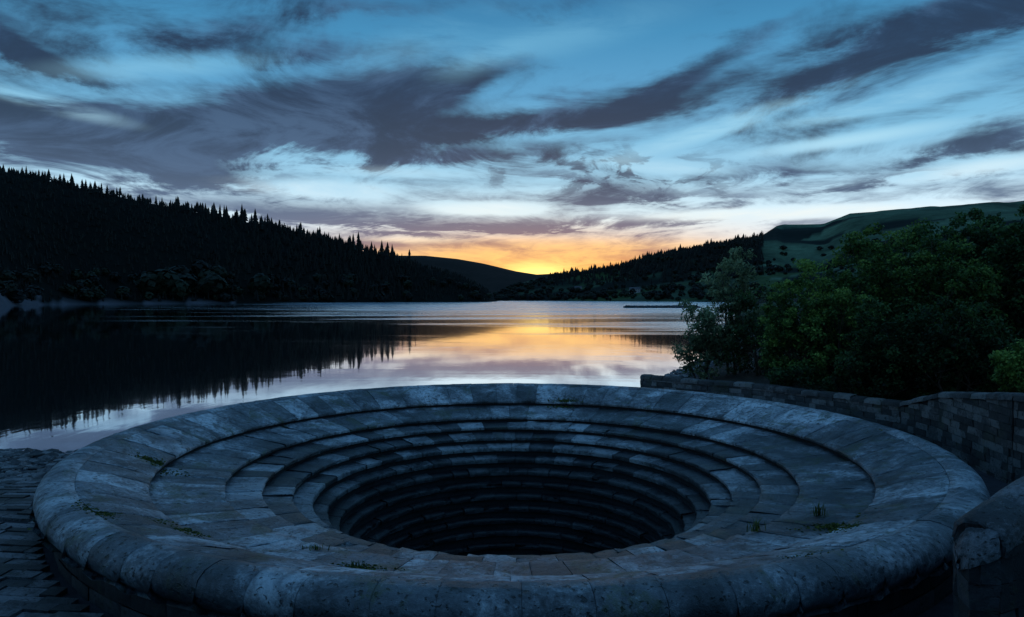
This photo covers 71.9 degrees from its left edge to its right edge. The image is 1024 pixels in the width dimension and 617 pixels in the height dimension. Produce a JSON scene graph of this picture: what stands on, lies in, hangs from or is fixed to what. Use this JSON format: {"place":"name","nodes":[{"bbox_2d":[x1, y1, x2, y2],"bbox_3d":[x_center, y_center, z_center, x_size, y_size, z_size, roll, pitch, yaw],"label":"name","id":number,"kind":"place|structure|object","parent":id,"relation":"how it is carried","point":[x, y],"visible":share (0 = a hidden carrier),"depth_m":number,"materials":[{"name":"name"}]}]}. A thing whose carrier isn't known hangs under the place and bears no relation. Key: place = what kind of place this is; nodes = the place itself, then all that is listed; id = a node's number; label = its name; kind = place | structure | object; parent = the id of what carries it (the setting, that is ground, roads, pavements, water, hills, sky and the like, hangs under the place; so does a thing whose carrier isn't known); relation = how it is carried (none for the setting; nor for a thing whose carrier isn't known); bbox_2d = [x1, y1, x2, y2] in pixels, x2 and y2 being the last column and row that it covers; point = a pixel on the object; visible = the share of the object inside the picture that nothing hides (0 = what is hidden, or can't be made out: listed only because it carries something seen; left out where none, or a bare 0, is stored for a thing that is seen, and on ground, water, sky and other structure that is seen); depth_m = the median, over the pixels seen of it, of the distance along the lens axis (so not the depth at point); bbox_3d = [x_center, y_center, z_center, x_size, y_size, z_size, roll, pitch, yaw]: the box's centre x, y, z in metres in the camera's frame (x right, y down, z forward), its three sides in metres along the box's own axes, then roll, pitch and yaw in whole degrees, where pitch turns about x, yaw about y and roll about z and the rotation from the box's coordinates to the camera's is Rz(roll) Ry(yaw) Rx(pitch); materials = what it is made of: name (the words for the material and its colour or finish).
{"place":"outdoors","nodes":[
{"label":"outdoors","id":0,"kind":"place"},
{"bbox_2d":[0,301,734,453],"bbox_3d":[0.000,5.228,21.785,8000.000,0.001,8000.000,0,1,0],"label":"lake water","id":1,"kind":"structure","parent":0,"point":[73,377],"depth_m":71.44,"materials":[{"name":"blue liquid"}]},
{"bbox_2d":[623,305,699,307],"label":"gravel spit","id":2,"kind":"structure","parent":1,"relation":"in","point":[652,306],"depth_m":375.15,"materials":[{"name":"stone"}]},
{"bbox_2d":[0,174,1023,616],"bbox_3d":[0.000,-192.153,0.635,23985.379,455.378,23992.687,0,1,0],"label":"ground","id":3,"kind":"structure","parent":0,"point":[802,240],"depth_m":833.90,"materials":[{"name":"green plant"}]},
{"bbox_2d":[0,478,103,616],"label":"paved apron","id":4,"kind":"object","parent":3,"relation":"on","point":[28,588],"visible":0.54,"depth_m":13.60,"materials":[{"name":"stone"}]},
{"bbox_2d":[0,165,490,301],"bbox_3d":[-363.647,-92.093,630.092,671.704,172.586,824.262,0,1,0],"label":"conifer forest","id":5,"kind":"object","parent":3,"relation":"on","point":[391,259],"visible":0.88,"depth_m":853.04,"materials":[{"name":"green plant"}]},
{"bbox_2d":[0,260,491,302],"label":"distant shore trees","id":6,"kind":"object","parent":3,"relation":"on","point":[208,276],"visible":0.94,"depth_m":678.54,"materials":[{"name":"green plant"}]},
{"bbox_2d":[0,360,712,485],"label":"shore gravel","id":7,"kind":"structure","parent":3,"relation":"on","point":[17,463],"depth_m":23.53,"materials":[{"name":"grey gravel"}]},
{"bbox_2d":[29,383,989,616],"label":"bellmouth spillway","id":8,"kind":"object","parent":3,"relation":"on","point":[493,500],"visible":0.99,"depth_m":18.70,"materials":[{"name":"stone"}]},
{"bbox_2d":[27,498,192,532],"bbox_3d":[-7.710,4.256,14.021,3.320,0.837,1.774,0,1,0],"label":"moss patch","id":9,"kind":"object","parent":8,"relation":"on","point":[97,512],"visible":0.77,"depth_m":13.85,"materials":[{"name":"green plant"}]},
{"bbox_2d":[76,508,229,543],"bbox_3d":[-6.869,4.255,13.778,3.086,0.810,1.287,0,1,0],"label":"moss patch","id":10,"kind":"object","parent":8,"relation":"on","point":[120,515],"visible":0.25,"depth_m":13.62,"materials":[{"name":"green plant"}]},
{"bbox_2d":[128,452,189,476],"bbox_3d":[-9.891,4.298,19.642,1.914,0.690,1.007,0,1,0],"label":"moss patch","id":11,"kind":"object","parent":8,"relation":"on","point":[152,460],"visible":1,"depth_m":19.63,"materials":[{"name":"green plant"}]},
{"bbox_2d":[164,523,210,537],"bbox_3d":[-6.626,4.336,13.781,2.214,0.669,0.983,0,1,0],"label":"moss patch","id":12,"kind":"object","parent":8,"relation":"on","point":[196,532],"visible":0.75,"depth_m":13.76,"materials":[{"name":"green plant"}]},
{"bbox_2d":[302,542,330,550],"bbox_3d":[-3.880,4.739,14.053,0.558,0.161,0.205,0,1,0],"label":"grass tuft","id":13,"kind":"object","parent":8,"relation":"on","point":[314,548],"visible":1,"depth_m":14.07,"materials":[{"name":"green plant"}]},
{"bbox_2d":[345,560,366,567],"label":"grass tuft","id":14,"kind":"object","parent":8,"relation":"on","point":[358,562],"visible":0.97,"depth_m":12.94,"materials":[{"name":"green plant"}]},
{"bbox_2d":[331,561,404,570],"bbox_3d":[-2.759,4.717,12.809,1.503,0.145,0.923,0,1,23],"label":"moss patch","id":15,"kind":"object","parent":8,"relation":"on","point":[360,567],"visible":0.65,"depth_m":12.92,"materials":[{"name":"green plant"}]},
{"bbox_2d":[544,396,587,408],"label":"moss patch","id":16,"kind":"object","parent":8,"relation":"on","point":[565,400],"visible":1,"depth_m":31.47,"materials":[{"name":"green plant"}]},
{"bbox_2d":[746,517,765,531],"bbox_3d":[5.281,4.658,15.293,0.434,0.355,0.224,0,1,0],"label":"grass tuft","id":17,"kind":"object","parent":8,"relation":"on","point":[756,525],"visible":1,"depth_m":15.27,"materials":[{"name":"green plant"}]},
{"bbox_2d":[750,549,843,562],"bbox_3d":[4.281,4.124,11.575,2.164,0.462,1.056,0,1,18],"label":"moss patch","id":18,"kind":"object","parent":8,"relation":"on","point":[805,555],"visible":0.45,"depth_m":11.38,"materials":[{"name":"green plant"}]},
{"bbox_2d":[804,502,826,516],"bbox_3d":[6.965,4.574,16.147,0.391,0.360,0.462,-1,1,-36],"label":"grass tuft","id":19,"kind":"object","parent":8,"relation":"on","point":[816,512],"visible":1,"depth_m":16.12,"materials":[{"name":"green plant"}]},
{"bbox_2d":[787,508,876,531],"bbox_3d":[7.129,4.448,15.197,2.399,0.637,0.857,0,1,0],"label":"moss patch","id":20,"kind":"object","parent":8,"relation":"on","point":[833,525],"visible":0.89,"depth_m":15.15,"materials":[{"name":"green plant"}]},
{"bbox_2d":[819,521,863,534],"bbox_3d":[6.956,4.310,14.110,2.212,0.736,1.248,0,1,0],"label":"moss patch","id":21,"kind":"object","parent":8,"relation":"on","point":[846,526],"visible":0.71,"depth_m":13.99,"materials":[{"name":"green plant"}]},
{"bbox_2d":[629,286,640,293],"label":"farmhouse","id":22,"kind":"object","parent":3,"relation":"on","point":[637,289],"visible":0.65,"depth_m":1100.36,"materials":[{"name":"grey"}]},
{"bbox_2d":[548,231,763,284],"bbox_3d":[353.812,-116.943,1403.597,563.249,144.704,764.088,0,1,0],"label":"conifer plantation","id":23,"kind":"object","parent":3,"relation":"on","point":[686,252],"visible":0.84,"depth_m":1391.05,"materials":[{"name":"green plant"}]},
{"bbox_2d":[669,300,737,379],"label":"willow tree","id":24,"kind":"object","parent":3,"relation":"on","point":[713,353],"visible":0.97,"depth_m":43.45,"materials":[{"name":"green plant"}]},
{"bbox_2d":[699,246,768,374],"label":"willow tree","id":25,"kind":"object","parent":3,"relation":"on","point":[727,267],"visible":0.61,"depth_m":44.79,"materials":[{"name":"green plant"}]},
{"bbox_2d":[493,231,1003,300],"bbox_3d":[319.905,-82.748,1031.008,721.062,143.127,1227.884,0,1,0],"label":"distant valley trees","id":26,"kind":"object","parent":3,"relation":"on","point":[696,288],"visible":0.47,"depth_m":1141.98,"materials":[{"name":"green plant"}]},
{"bbox_2d":[720,281,799,375],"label":"alder tree","id":27,"kind":"object","parent":3,"relation":"on","point":[741,333],"visible":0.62,"depth_m":42.77,"materials":[{"name":"green plant"}]},
{"bbox_2d":[763,363,821,387],"bbox_3d":[12.966,3.212,33.295,2.622,1.380,2.264,0,1,0],"label":"shrub","id":28,"kind":"object","parent":3,"relation":"on","point":[783,377],"visible":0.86,"depth_m":32.81,"materials":[{"name":"green plant"}]},
{"bbox_2d":[756,258,841,382],"bbox_3d":[14.626,0.645,35.990,4.089,6.479,4.704,0,1,22],"label":"hawthorn bush","id":29,"kind":"object","parent":3,"relation":"on","point":[792,338],"visible":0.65,"depth_m":35.58,"materials":[{"name":"green plant"}]},
{"bbox_2d":[640,379,1023,483],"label":"stone courses","id":30,"kind":"object","parent":3,"relation":"on","point":[958,432],"visible":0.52,"depth_m":23.59,"materials":[{"name":"grey stone"}]},
{"bbox_2d":[653,381,1023,481],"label":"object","id":31,"kind":"object","parent":3,"relation":"on","point":[925,403],"visible":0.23,"depth_m":27.63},
{"bbox_2d":[640,374,1023,407],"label":"coping","id":32,"kind":"object","parent":31,"relation":"on","point":[938,395],"visible":0.96,"depth_m":28.94,"materials":[{"name":"grey stone"}]},
{"bbox_2d":[797,278,883,384],"bbox_3d":[15.621,1.145,34.058,3.752,5.297,4.020,0,1,0],"label":"hawthorn bush","id":33,"kind":"object","parent":3,"relation":"on","point":[843,297],"visible":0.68,"depth_m":33.64,"materials":[{"name":"green plant"}]},
{"bbox_2d":[818,222,915,362],"bbox_3d":[19.230,-0.401,38.039,5.445,8.374,5.873,0,1,0],"label":"broadleaf tree","id":34,"kind":"object","parent":3,"relation":"on","point":[880,285],"visible":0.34,"depth_m":37.08,"materials":[{"name":"green plant"}]},
{"bbox_2d":[832,295,944,398],"bbox_3d":[15.754,1.634,29.868,4.318,4.449,4.766,0,1,0],"label":"shrub","id":35,"kind":"object","parent":3,"relation":"on","point":[882,369],"visible":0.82,"depth_m":29.48,"materials":[{"name":"green plant"}]},
{"bbox_2d":[844,217,979,329],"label":"broadleaf tree","id":36,"kind":"object","parent":3,"relation":"on","point":[912,237],"visible":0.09,"depth_m":41.14,"materials":[{"name":"green plant"}]},
{"bbox_2d":[876,233,1015,380],"bbox_3d":[20.855,-0.013,34.025,5.126,7.285,5.429,0,1,-21],"label":"broadleaf tree","id":37,"kind":"object","parent":3,"relation":"on","point":[923,278],"visible":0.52,"depth_m":33.17,"materials":[{"name":"green plant"}]},
{"bbox_2d":[894,296,1021,398],"bbox_3d":[17.694,1.666,28.027,4.498,4.372,4.850,0,1,0],"label":"shrub","id":38,"kind":"object","parent":3,"relation":"on","point":[962,347],"visible":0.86,"depth_m":27.38,"materials":[{"name":"green plant"}]},
{"bbox_2d":[909,208,1023,368],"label":"broadleaf tree","id":39,"kind":"object","parent":3,"relation":"on","point":[980,237],"visible":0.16,"depth_m":37.34,"materials":[{"name":"green plant"}]},
{"bbox_2d":[970,204,1023,368],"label":"broadleaf tree","id":40,"kind":"object","parent":3,"relation":"on","point":[1013,298],"visible":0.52,"depth_m":33.85,"materials":[{"name":"green plant"}]},
{"bbox_2d":[988,338,1023,392],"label":"shrub","id":41,"kind":"object","parent":3,"relation":"on","point":[1009,375],"visible":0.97,"depth_m":22.87,"materials":[{"name":"green plant"}]},
{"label":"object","id":42,"kind":"object","parent":3,"relation":"on","visible":0},
{"bbox_2d":[952,476,1023,569],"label":"coping","id":43,"kind":"object","parent":42,"relation":"on","point":[990,529],"visible":1,"depth_m":9.33,"materials":[{"name":"stone"}]},
{"bbox_2d":[952,537,1023,616],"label":"stone courses","id":44,"kind":"object","parent":42,"relation":"on","point":[995,588],"visible":0.66,"depth_m":9.20,"materials":[{"name":"grey stone"}]},
{"bbox_2d":[0,0,1023,273],"label":"sky","id":45,"kind":"structure","parent":0,"point":[526,136],"materials":[{"name":"blue"}]}
]}

